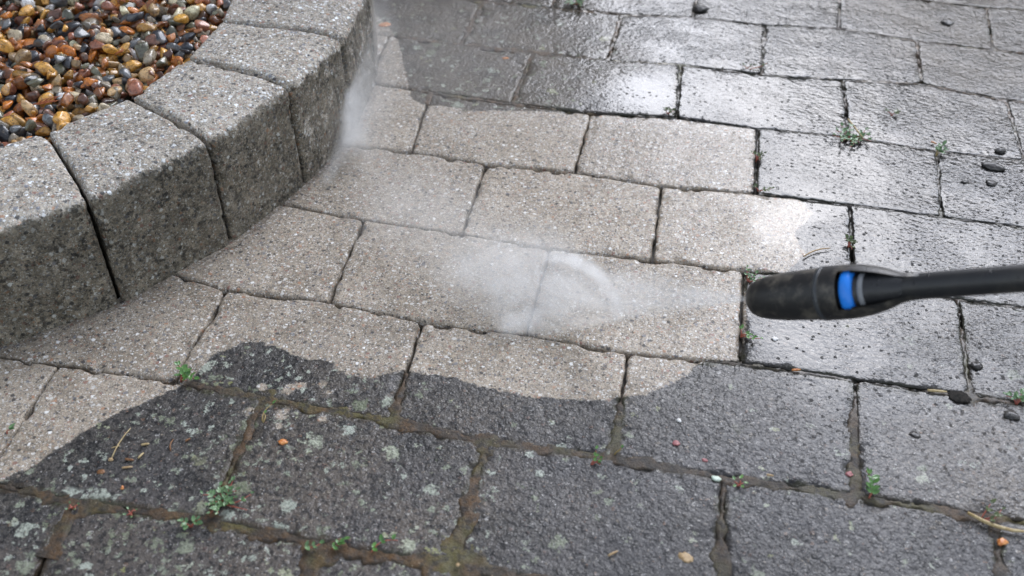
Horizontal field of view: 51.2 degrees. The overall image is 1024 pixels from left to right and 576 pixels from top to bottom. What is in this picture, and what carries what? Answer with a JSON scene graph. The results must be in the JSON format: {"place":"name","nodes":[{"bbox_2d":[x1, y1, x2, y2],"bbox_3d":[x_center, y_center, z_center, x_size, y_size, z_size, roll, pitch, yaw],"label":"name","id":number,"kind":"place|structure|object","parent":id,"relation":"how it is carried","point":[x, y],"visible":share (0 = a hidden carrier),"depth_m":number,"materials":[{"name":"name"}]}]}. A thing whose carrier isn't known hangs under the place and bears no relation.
{"place":"outdoors","nodes":[
{"label":"outdoors","id":0,"kind":"place"},
{"bbox_2d":[0,0,231,147],"bbox_3d":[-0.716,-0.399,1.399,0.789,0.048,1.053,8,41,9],"label":"gravel","id":1,"kind":"structure","parent":0,"point":[151,45],"depth_m":1.25,"materials":[{"name":"multicoloured gravel"}]},
{"bbox_2d":[33,95,60,104],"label":"conifer twig","id":2,"kind":"object","parent":1,"relation":"on","point":[45,101],"visible":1,"depth_m":1.14,"materials":[{"name":"brown plant"}]},
{"bbox_2d":[50,100,228,300],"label":"kerb block","id":3,"kind":"structure","parent":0,"point":[143,179],"depth_m":1.08,"materials":[{"name":"concrete"}]},
{"bbox_2d":[134,61,302,239],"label":"kerb block","id":4,"kind":"structure","parent":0,"point":[239,126],"depth_m":1.15,"materials":[{"name":"concrete"}]},
{"bbox_2d":[190,23,350,181],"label":"kerb block","id":5,"kind":"structure","parent":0,"point":[305,70],"depth_m":1.23,"materials":[{"name":"concrete"}]},
{"bbox_2d":[223,0,375,128],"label":"kerb block","id":6,"kind":"structure","parent":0,"point":[345,24],"depth_m":1.30,"materials":[{"name":"concrete"}]},
{"bbox_2d":[367,0,377,77],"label":"kerb block","id":7,"kind":"structure","parent":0,"point":[372,21],"depth_m":1.42,"materials":[{"name":"concrete"}]},
{"bbox_2d":[745,264,1023,320],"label":"spray lance","id":8,"kind":"object","parent":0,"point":[840,292],"visible":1,"depth_m":0.79,"materials":[{"name":"black plastic"}]},
{"label":"ground","id":9,"kind":"structure","parent":0,"visible":0},
{"bbox_2d":[0,359,57,457],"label":"paver","id":10,"kind":"object","parent":9,"relation":"on","point":[22,387],"visible":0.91,"depth_m":1.00,"materials":[{"name":"concrete"}]},
{"bbox_2d":[6,423,14,433],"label":"weed","id":11,"kind":"object","parent":10,"relation":"on","point":[11,427],"visible":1,"depth_m":0.96,"materials":[{"name":"green plant"}]},
{"bbox_2d":[0,489,68,575],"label":"paver","id":12,"kind":"object","parent":9,"relation":"on","point":[28,523],"visible":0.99,"depth_m":0.88,"materials":[{"name":"concrete"}]},
{"bbox_2d":[0,136,117,345],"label":"kerb block","id":13,"kind":"structure","parent":9,"relation":"on","point":[54,272],"depth_m":1.03,"materials":[{"name":"concrete"}]},
{"bbox_2d":[0,276,223,385],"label":"paver","id":14,"kind":"object","parent":9,"relation":"on","point":[155,332],"visible":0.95,"depth_m":1.05,"materials":[{"name":"concrete"}]},
{"bbox_2d":[0,368,258,515],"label":"paver","id":15,"kind":"object","parent":9,"relation":"on","point":[76,426],"visible":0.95,"depth_m":0.95,"materials":[{"name":"concrete"}]},
{"bbox_2d":[97,469,104,473],"bbox_3d":[-0.356,0.159,0.926,0.008,0.002,0.006,8,41,9],"label":"bark crumb","id":16,"kind":"object","parent":15,"relation":"on","point":[101,471],"visible":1,"depth_m":0.93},
{"bbox_2d":[111,428,130,457],"bbox_3d":[-0.348,0.137,0.950,0.003,0.001,0.036,8,41,9],"label":"straw","id":17,"kind":"object","parent":15,"relation":"on","point":[119,442],"visible":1,"depth_m":0.95,"materials":[{"name":"beige plant"}]},
{"bbox_2d":[40,506,302,575],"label":"paver","id":18,"kind":"object","parent":9,"relation":"on","point":[110,544],"visible":0.99,"depth_m":0.86,"materials":[{"name":"concrete"}]},
{"bbox_2d":[177,515,202,529],"bbox_3d":[-0.265,0.195,0.882,0.019,0.012,0.015,-20,45,-22],"label":"weed","id":19,"kind":"object","parent":18,"relation":"on","point":[198,521],"visible":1,"depth_m":0.88,"materials":[{"name":"green plant"}]},
{"bbox_2d":[177,206,362,303],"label":"paver","id":20,"kind":"object","parent":9,"relation":"on","point":[283,253],"visible":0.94,"depth_m":1.15,"materials":[{"name":"concrete"}]},
{"bbox_2d":[178,293,419,417],"bbox_3d":[-0.203,0.079,1.057,0.218,0.051,0.142,8,41,9],"label":"paver","id":21,"kind":"object","parent":9,"relation":"on","point":[319,354],"visible":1,"depth_m":1.04,"materials":[{"name":"concrete"}]},
{"bbox_2d":[174,361,198,382],"bbox_3d":[-0.309,0.083,1.011,0.017,0.013,0.038,-32,50,-32],"label":"weed","id":22,"kind":"object","parent":21,"relation":"on","point":[184,372],"visible":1,"depth_m":1.01,"materials":[{"name":"green plant"}]},
{"bbox_2d":[213,403,479,556],"bbox_3d":[-0.139,0.181,0.937,0.216,0.052,0.141,8,41,9],"label":"paver","id":23,"kind":"object","parent":9,"relation":"on","point":[362,484],"visible":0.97,"depth_m":0.92,"materials":[{"name":"concrete"}]},
{"bbox_2d":[200,476,253,514],"bbox_3d":[-0.238,0.177,0.900,0.042,0.015,0.035,-16,43,-18],"label":"weed","id":24,"kind":"object","parent":23,"relation":"on","point":[226,499],"visible":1,"depth_m":0.90,"materials":[{"name":"green plant"}]},
{"bbox_2d":[262,400,275,422],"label":"weed","id":25,"kind":"object","parent":23,"relation":"on","point":[265,410],"visible":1,"depth_m":0.97,"materials":[{"name":"green plant"}]},
{"bbox_2d":[278,439,287,444],"bbox_3d":[-0.203,0.137,0.950,0.009,0.003,0.007,8,41,9],"label":"seed","id":26,"kind":"object","parent":23,"relation":"on","point":[283,441],"visible":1,"depth_m":0.95,"materials":[{"name":"orange plant"}]},
{"bbox_2d":[377,35,387,60],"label":"paver","id":27,"kind":"object","parent":9,"relation":"on","point":[381,42],"visible":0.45,"depth_m":1.51,"materials":[{"name":"concrete"}]},
{"bbox_2d":[284,147,483,237],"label":"paver","id":28,"kind":"object","parent":9,"relation":"on","point":[432,183],"visible":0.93,"depth_m":1.24,"materials":[{"name":"concrete"}]},
{"bbox_2d":[318,557,450,575],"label":"paver","id":29,"kind":"object","parent":9,"relation":"on","point":[342,566],"visible":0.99,"depth_m":0.85,"materials":[{"name":"concrete"}]},
{"bbox_2d":[345,85,427,154],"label":"paver","id":30,"kind":"object","parent":9,"relation":"on","point":[389,132],"visible":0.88,"depth_m":1.36,"materials":[{"name":"concrete"}]},
{"bbox_2d":[373,0,477,42],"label":"paver","id":31,"kind":"object","parent":9,"relation":"on","point":[445,20],"visible":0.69,"depth_m":1.57,"materials":[{"name":"concrete"}]},
{"bbox_2d":[378,22,390,26],"bbox_3d":[-0.184,-0.383,1.554,0.019,0.001,0.015,8,41,9],"label":"leaf fragment","id":32,"kind":"object","parent":31,"relation":"on","point":[385,24],"visible":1,"depth_m":1.55,"materials":[{"name":"orange plant"}]},
{"bbox_2d":[332,221,547,335],"bbox_3d":[-0.076,0.004,1.143,0.213,0.052,0.147,8,41,9],"label":"paver","id":33,"kind":"object","parent":9,"relation":"on","point":[397,260],"visible":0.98,"depth_m":1.12,"materials":[{"name":"concrete"}]},
{"bbox_2d":[375,37,530,102],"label":"paver","id":34,"kind":"object","parent":9,"relation":"on","point":[462,71],"visible":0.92,"depth_m":1.45,"materials":[{"name":"concrete"}]},
{"bbox_2d":[413,95,589,174],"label":"paver","id":35,"kind":"object","parent":9,"relation":"on","point":[495,132],"visible":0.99,"depth_m":1.33,"materials":[{"name":"concrete"}]},
{"bbox_2d":[0,0,1023,575],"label":"moss","id":36,"kind":"object","parent":9,"relation":"on","point":[314,560],"visible":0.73,"depth_m":0.92,"materials":[{"name":"moss"}]},
{"bbox_2d":[65,501,79,509],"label":"weed","id":37,"kind":"object","parent":36,"relation":"on","point":[71,507],"visible":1,"depth_m":0.90,"materials":[{"name":"green plant"}]},
{"bbox_2d":[122,507,136,516],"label":"weed","id":38,"kind":"object","parent":36,"relation":"on","point":[130,513],"visible":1,"depth_m":0.89,"materials":[{"name":"green plant"}]},
{"bbox_2d":[304,540,324,550],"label":"weed","id":39,"kind":"object","parent":36,"relation":"on","point":[307,547],"visible":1,"depth_m":0.86,"materials":[{"name":"green plant"}]},
{"bbox_2d":[332,536,349,549],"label":"weed","id":40,"kind":"object","parent":36,"relation":"on","point":[334,547],"visible":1,"depth_m":0.86,"materials":[{"name":"green plant"}]},
{"bbox_2d":[371,534,397,551],"bbox_3d":[-0.105,0.208,0.866,0.026,0.012,0.012,-25,46,-25],"label":"weed","id":41,"kind":"object","parent":36,"relation":"on","point":[374,545],"visible":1,"depth_m":0.86,"materials":[{"name":"green plant"}]},
{"bbox_2d":[711,475,721,481],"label":"pebble","id":42,"kind":"object","parent":36,"relation":"on","point":[716,478],"visible":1,"depth_m":0.92,"materials":[{"name":"white stone"}]},
{"bbox_2d":[732,475,748,487],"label":"weed","id":43,"kind":"object","parent":36,"relation":"on","point":[734,478],"visible":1,"depth_m":0.91,"materials":[{"name":"green plant"}]},
{"bbox_2d":[739,324,762,338],"bbox_3d":[0.233,0.048,1.050,0.011,0.012,0.027,-31,50,-31],"label":"weed","id":44,"kind":"object","parent":36,"relation":"on","point":[748,334],"visible":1,"depth_m":1.05,"materials":[{"name":"green plant"}]},
{"bbox_2d":[751,150,766,162],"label":"weed","id":45,"kind":"object","parent":36,"relation":"on","point":[759,155],"visible":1,"depth_m":1.29,"materials":[{"name":"green plant"}]},
{"bbox_2d":[866,468,880,497],"bbox_3d":[0.305,0.167,0.907,0.013,0.017,0.024,8,41,9],"label":"weed","id":46,"kind":"object","parent":36,"relation":"on","point":[873,489],"visible":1,"depth_m":0.90,"materials":[{"name":"green plant"}]},
{"bbox_2d":[927,389,946,392],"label":"twig","id":47,"kind":"object","parent":36,"relation":"on","point":[934,390],"visible":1,"depth_m":0.99,"materials":[{"name":"wood"}]},
{"bbox_2d":[935,140,948,155],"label":"weed","id":48,"kind":"object","parent":36,"relation":"on","point":[939,148],"visible":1,"depth_m":1.29,"materials":[{"name":"green plant"}]},
{"bbox_2d":[981,499,1005,521],"bbox_3d":[0.398,0.187,0.885,0.022,0.013,0.014,-33,50,-32],"label":"weed","id":49,"kind":"object","parent":36,"relation":"on","point":[991,518],"visible":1,"depth_m":0.88,"materials":[{"name":"green plant"}]},
{"bbox_2d":[967,511,1023,532],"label":"straw","id":50,"kind":"object","parent":36,"relation":"on","point":[991,523],"visible":1,"depth_m":0.88,"materials":[{"name":"beige plant"}]},
{"bbox_2d":[400,325,625,455],"bbox_3d":[-0.001,0.111,1.019,0.210,0.050,0.144,8,41,9],"label":"paver","id":51,"kind":"object","parent":9,"relation":"on","point":[534,391],"visible":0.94,"depth_m":1.00,"materials":[{"name":"concrete"}]},
{"bbox_2d":[474,0,552,7],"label":"paver","id":52,"kind":"object","parent":9,"relation":"on","point":[545,3],"visible":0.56,"depth_m":1.61,"materials":[{"name":"concrete"}]},
{"bbox_2d":[463,3,618,58],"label":"paver","id":53,"kind":"object","parent":9,"relation":"on","point":[572,35],"visible":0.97,"depth_m":1.54,"materials":[{"name":"concrete"}]},
{"bbox_2d":[464,167,659,263],"bbox_3d":[0.060,-0.071,1.230,0.213,0.050,0.147,8,41,9],"label":"paver","id":54,"kind":"object","parent":9,"relation":"on","point":[623,215],"visible":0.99,"depth_m":1.21,"materials":[{"name":"concrete"}]},
{"bbox_2d":[463,446,721,575],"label":"paver","id":55,"kind":"object","parent":9,"relation":"on","point":[553,514],"visible":0.99,"depth_m":0.89,"materials":[{"name":"concrete"}]},
{"bbox_2d":[591,445,602,464],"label":"weed","id":56,"kind":"object","parent":55,"relation":"on","point":[595,460],"visible":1,"depth_m":0.93,"materials":[{"name":"green plant"}]},
{"bbox_2d":[678,552,693,562],"bbox_3d":[0.140,0.216,0.857,0.013,0.002,0.010,8,41,9],"label":"leaf fragment","id":57,"kind":"object","parent":55,"relation":"on","point":[686,557],"visible":1,"depth_m":0.86,"materials":[{"name":"beige plant"}]},
{"bbox_2d":[515,54,678,117],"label":"paver","id":58,"kind":"object","parent":9,"relation":"on","point":[631,89],"visible":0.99,"depth_m":1.42,"materials":[{"name":"concrete"}]},
{"bbox_2d":[663,107,675,113],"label":"weed","id":59,"kind":"object","parent":58,"relation":"on","point":[666,109],"visible":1,"depth_m":1.36,"materials":[{"name":"green plant"}]},
{"bbox_2d":[553,0,695,16],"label":"paver","id":60,"kind":"object","parent":9,"relation":"on","point":[676,8],"visible":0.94,"depth_m":1.59,"materials":[{"name":"concrete"}]},
{"bbox_2d":[564,0,583,5],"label":"weed","id":61,"kind":"object","parent":60,"relation":"on","point":[572,2],"visible":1,"depth_m":1.60,"materials":[{"name":"green plant"}]},
{"bbox_2d":[528,251,741,363],"bbox_3d":[0.130,0.034,1.108,0.211,0.050,0.149,8,41,9],"label":"paver","id":62,"kind":"object","parent":9,"relation":"on","point":[702,332],"visible":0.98,"depth_m":1.08,"materials":[{"name":"concrete"}]},
{"bbox_2d":[577,115,755,194],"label":"paver","id":63,"kind":"object","parent":9,"relation":"on","point":[661,154],"visible":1,"depth_m":1.30,"materials":[{"name":"concrete"}]},
{"bbox_2d":[610,16,763,74],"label":"paver","id":64,"kind":"object","parent":9,"relation":"on","point":[713,44],"visible":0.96,"depth_m":1.51,"materials":[{"name":"concrete"}]},
{"bbox_2d":[742,63,766,68],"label":"weed","id":65,"kind":"object","parent":64,"relation":"on","point":[752,66],"visible":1,"depth_m":1.45,"materials":[{"name":"green plant"}]},
{"bbox_2d":[619,355,854,492],"bbox_3d":[0.204,0.137,0.988,0.213,0.051,0.144,8,41,9],"label":"paver","id":66,"kind":"object","parent":9,"relation":"on","point":[789,429],"visible":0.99,"depth_m":0.97,"materials":[{"name":"concrete"}]},
{"bbox_2d":[672,440,679,445],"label":"pebble","id":67,"kind":"object","parent":66,"relation":"on","point":[676,442],"visible":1,"depth_m":0.95,"materials":[{"name":"pink stone"}]},
{"bbox_2d":[845,471,852,476],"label":"pebble","id":68,"kind":"object","parent":66,"relation":"on","point":[849,474],"visible":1,"depth_m":0.92,"materials":[{"name":"pink stone"}]},
{"bbox_2d":[653,188,850,276],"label":"paver","id":69,"kind":"object","parent":9,"relation":"on","point":[720,231],"visible":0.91,"depth_m":1.18,"materials":[{"name":"concrete"}]},
{"bbox_2d":[803,248,829,256],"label":"twig","id":70,"kind":"object","parent":69,"relation":"on","point":[815,250],"visible":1,"depth_m":1.15,"materials":[{"name":"beige wood"}]},
{"bbox_2d":[845,234,857,249],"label":"weed","id":71,"kind":"object","parent":69,"relation":"on","point":[850,240],"visible":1,"depth_m":1.16,"materials":[{"name":"green plant"}]},
{"bbox_2d":[677,67,846,136],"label":"paver","id":72,"kind":"object","parent":9,"relation":"on","point":[813,106],"visible":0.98,"depth_m":1.39,"materials":[{"name":"concrete"}]},
{"bbox_2d":[694,0,838,27],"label":"paver","id":73,"kind":"object","parent":9,"relation":"on","point":[798,13],"visible":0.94,"depth_m":1.58,"materials":[{"name":"concrete"}]},
{"bbox_2d":[693,5,708,11],"bbox_3d":[0.278,-0.414,1.584,0.022,0.008,0.022,-29,49,-29],"label":"mud clod","id":74,"kind":"object","parent":73,"relation":"on","point":[698,8],"visible":1,"depth_m":1.58,"materials":[{"name":"grey soil"}]},
{"bbox_2d":[763,26,919,83],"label":"paver","id":75,"kind":"object","parent":9,"relation":"on","point":[824,53],"visible":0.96,"depth_m":1.48,"materials":[{"name":"concrete"}]},
{"bbox_2d":[756,129,939,215],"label":"paver","id":76,"kind":"object","parent":9,"relation":"on","point":[825,169],"visible":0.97,"depth_m":1.27,"materials":[{"name":"concrete"}]},
{"bbox_2d":[753,183,774,191],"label":"weed","id":77,"kind":"object","parent":76,"relation":"on","point":[764,189],"visible":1,"depth_m":1.24,"materials":[{"name":"green plant"}]},
{"bbox_2d":[832,122,871,147],"bbox_3d":[0.418,-0.184,1.315,0.047,0.016,0.048,18,44,20],"label":"weed","id":78,"kind":"object","parent":76,"relation":"on","point":[847,135],"visible":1,"depth_m":1.32,"materials":[{"name":"green plant"}]},
{"bbox_2d":[848,118,862,137],"bbox_3d":[0.426,-0.198,1.326,0.002,0.002,0.045,-7,41,-8],"label":"straw","id":79,"kind":"object","parent":78,"relation":"on","point":[855,128],"visible":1,"depth_m":1.32,"materials":[{"name":"beige plant"}]},
{"bbox_2d":[739,272,967,391],"bbox_3d":[0.337,0.059,1.077,0.215,0.051,0.142,8,41,9],"label":"paver","id":80,"kind":"object","parent":9,"relation":"on","point":[914,344],"visible":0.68,"depth_m":1.04,"materials":[{"name":"concrete"}]},
{"bbox_2d":[744,265,764,281],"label":"weed","id":81,"kind":"object","parent":80,"relation":"on","point":[749,278],"visible":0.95,"depth_m":1.11,"materials":[{"name":"green plant"}]},
{"bbox_2d":[723,485,995,575],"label":"paver","id":82,"kind":"object","parent":9,"relation":"on","point":[770,532],"visible":1,"depth_m":0.87,"materials":[{"name":"concrete"}]},
{"bbox_2d":[840,0,991,49],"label":"paver","id":83,"kind":"object","parent":9,"relation":"on","point":[917,20],"visible":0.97,"depth_m":1.56,"materials":[{"name":"concrete"}]},
{"bbox_2d":[941,19,953,24],"bbox_3d":[0.630,-0.385,1.549,0.016,0.004,0.017,-24,46,-25],"label":"pebble","id":84,"kind":"object","parent":83,"relation":"on","point":[947,22],"visible":1,"depth_m":1.55,"materials":[{"name":"grey stone"}]},
{"bbox_2d":[844,81,1021,159],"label":"paver","id":85,"kind":"object","parent":9,"relation":"on","point":[962,123],"visible":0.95,"depth_m":1.36,"materials":[{"name":"concrete"}]},
{"bbox_2d":[885,108,899,115],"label":"weed","id":86,"kind":"object","parent":85,"relation":"on","point":[897,111],"visible":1,"depth_m":1.36,"materials":[{"name":"green plant"}]},
{"bbox_2d":[994,147,1005,153],"bbox_3d":[0.593,-0.167,1.297,0.015,0.005,0.011,-9,41,-10],"label":"mud clod","id":87,"kind":"object","parent":85,"relation":"on","point":[1000,150],"visible":1,"depth_m":1.29,"materials":[{"name":"grey soil"}]},
{"bbox_2d":[850,206,1023,307],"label":"paver","id":88,"kind":"object","parent":9,"relation":"on","point":[903,242],"visible":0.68,"depth_m":1.16,"materials":[{"name":"concrete"}]},
{"bbox_2d":[856,382,1023,521],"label":"paver","id":89,"kind":"object","parent":9,"relation":"on","point":[963,457],"visible":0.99,"depth_m":0.94,"materials":[{"name":"concrete"}]},
{"bbox_2d":[909,431,920,437],"bbox_3d":[0.359,0.131,0.954,0.010,0.002,0.008,8,41,9],"label":"mud clod","id":90,"kind":"object","parent":89,"relation":"on","point":[914,434],"visible":1,"depth_m":0.95,"materials":[{"name":"grey stone"}]},
{"bbox_2d":[948,390,971,402],"bbox_3d":[0.414,0.100,0.989,0.021,0.003,0.018,8,41,9],"label":"mud clod","id":91,"kind":"object","parent":89,"relation":"on","point":[959,396],"visible":1,"depth_m":0.99,"materials":[{"name":"black soil"}]},
{"bbox_2d":[1003,409,1019,419],"bbox_3d":[0.454,0.115,0.971,0.014,0.005,0.014,8,41,9],"label":"mud clod","id":92,"kind":"object","parent":89,"relation":"on","point":[1010,414],"visible":1,"depth_m":0.97,"materials":[{"name":"grey stone"}]},
{"bbox_2d":[1003,388,1023,404],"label":"weed","id":93,"kind":"object","parent":89,"relation":"on","point":[1015,396],"visible":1,"depth_m":0.98,"materials":[{"name":"green plant"}]},
{"bbox_2d":[918,42,1023,101],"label":"paver","id":94,"kind":"object","parent":9,"relation":"on","point":[990,73],"visible":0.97,"depth_m":1.45,"materials":[{"name":"concrete"}]},
{"bbox_2d":[919,0,1023,9],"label":"paver","id":95,"kind":"object","parent":9,"relation":"on","point":[1007,4],"visible":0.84,"depth_m":1.60,"materials":[{"name":"concrete"}]},
{"bbox_2d":[938,152,1023,227],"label":"paver","id":96,"kind":"object","parent":9,"relation":"on","point":[976,197],"visible":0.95,"depth_m":1.24,"materials":[{"name":"concrete"}]},
{"bbox_2d":[986,180,996,185],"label":"mud clod","id":97,"kind":"object","parent":96,"relation":"on","point":[991,182],"visible":1,"depth_m":1.24,"materials":[{"name":"grey soil"}]},
{"bbox_2d":[981,161,1005,170],"bbox_3d":[0.572,-0.146,1.271,0.029,0.007,0.017,8,41,9],"label":"mud clod","id":98,"kind":"object","parent":96,"relation":"on","point":[993,166],"visible":1,"depth_m":1.27,"materials":[{"name":"grey soil"}]},
{"bbox_2d":[959,301,1023,404],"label":"paver","id":99,"kind":"object","parent":9,"relation":"on","point":[994,337],"visible":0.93,"depth_m":1.04,"materials":[{"name":"concrete"}]},
{"bbox_2d":[969,361,982,369],"bbox_3d":[0.443,0.073,1.019,0.011,0.004,0.012,-29,48,-29],"label":"mud clod","id":100,"kind":"object","parent":99,"relation":"on","point":[977,365],"visible":1,"depth_m":1.02,"materials":[{"name":"grey soil"}]},
{"bbox_2d":[987,9,1023,51],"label":"paver","id":101,"kind":"object","parent":9,"relation":"on","point":[1007,30],"visible":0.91,"depth_m":1.54,"materials":[{"name":"concrete"}]},
{"bbox_2d":[999,521,1023,575],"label":"paver","id":102,"kind":"object","parent":9,"relation":"on","point":[1012,555],"visible":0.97,"depth_m":0.86,"materials":[{"name":"concrete"}]},
{"bbox_2d":[997,537,1008,545],"bbox_3d":[0.397,0.206,0.866,0.009,0.004,0.008,8,41,9],"label":"leaf fragment","id":103,"kind":"object","parent":102,"relation":"on","point":[1001,541],"visible":1,"depth_m":0.86,"materials":[{"name":"orange plant"}]},
{"bbox_2d":[1008,102,1023,151],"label":"paver","id":104,"kind":"object","parent":9,"relation":"on","point":[1017,111],"visible":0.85,"depth_m":1.36,"materials":[{"name":"concrete"}]},
{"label":"water jet","id":105,"kind":"object","parent":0,"visible":0},
{"bbox_2d":[344,4,739,344],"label":"water drops","id":106,"kind":"object","parent":105,"relation":"on","point":[537,256],"visible":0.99,"depth_m":1.08,"materials":[{"name":"white liquid"}]}
]}

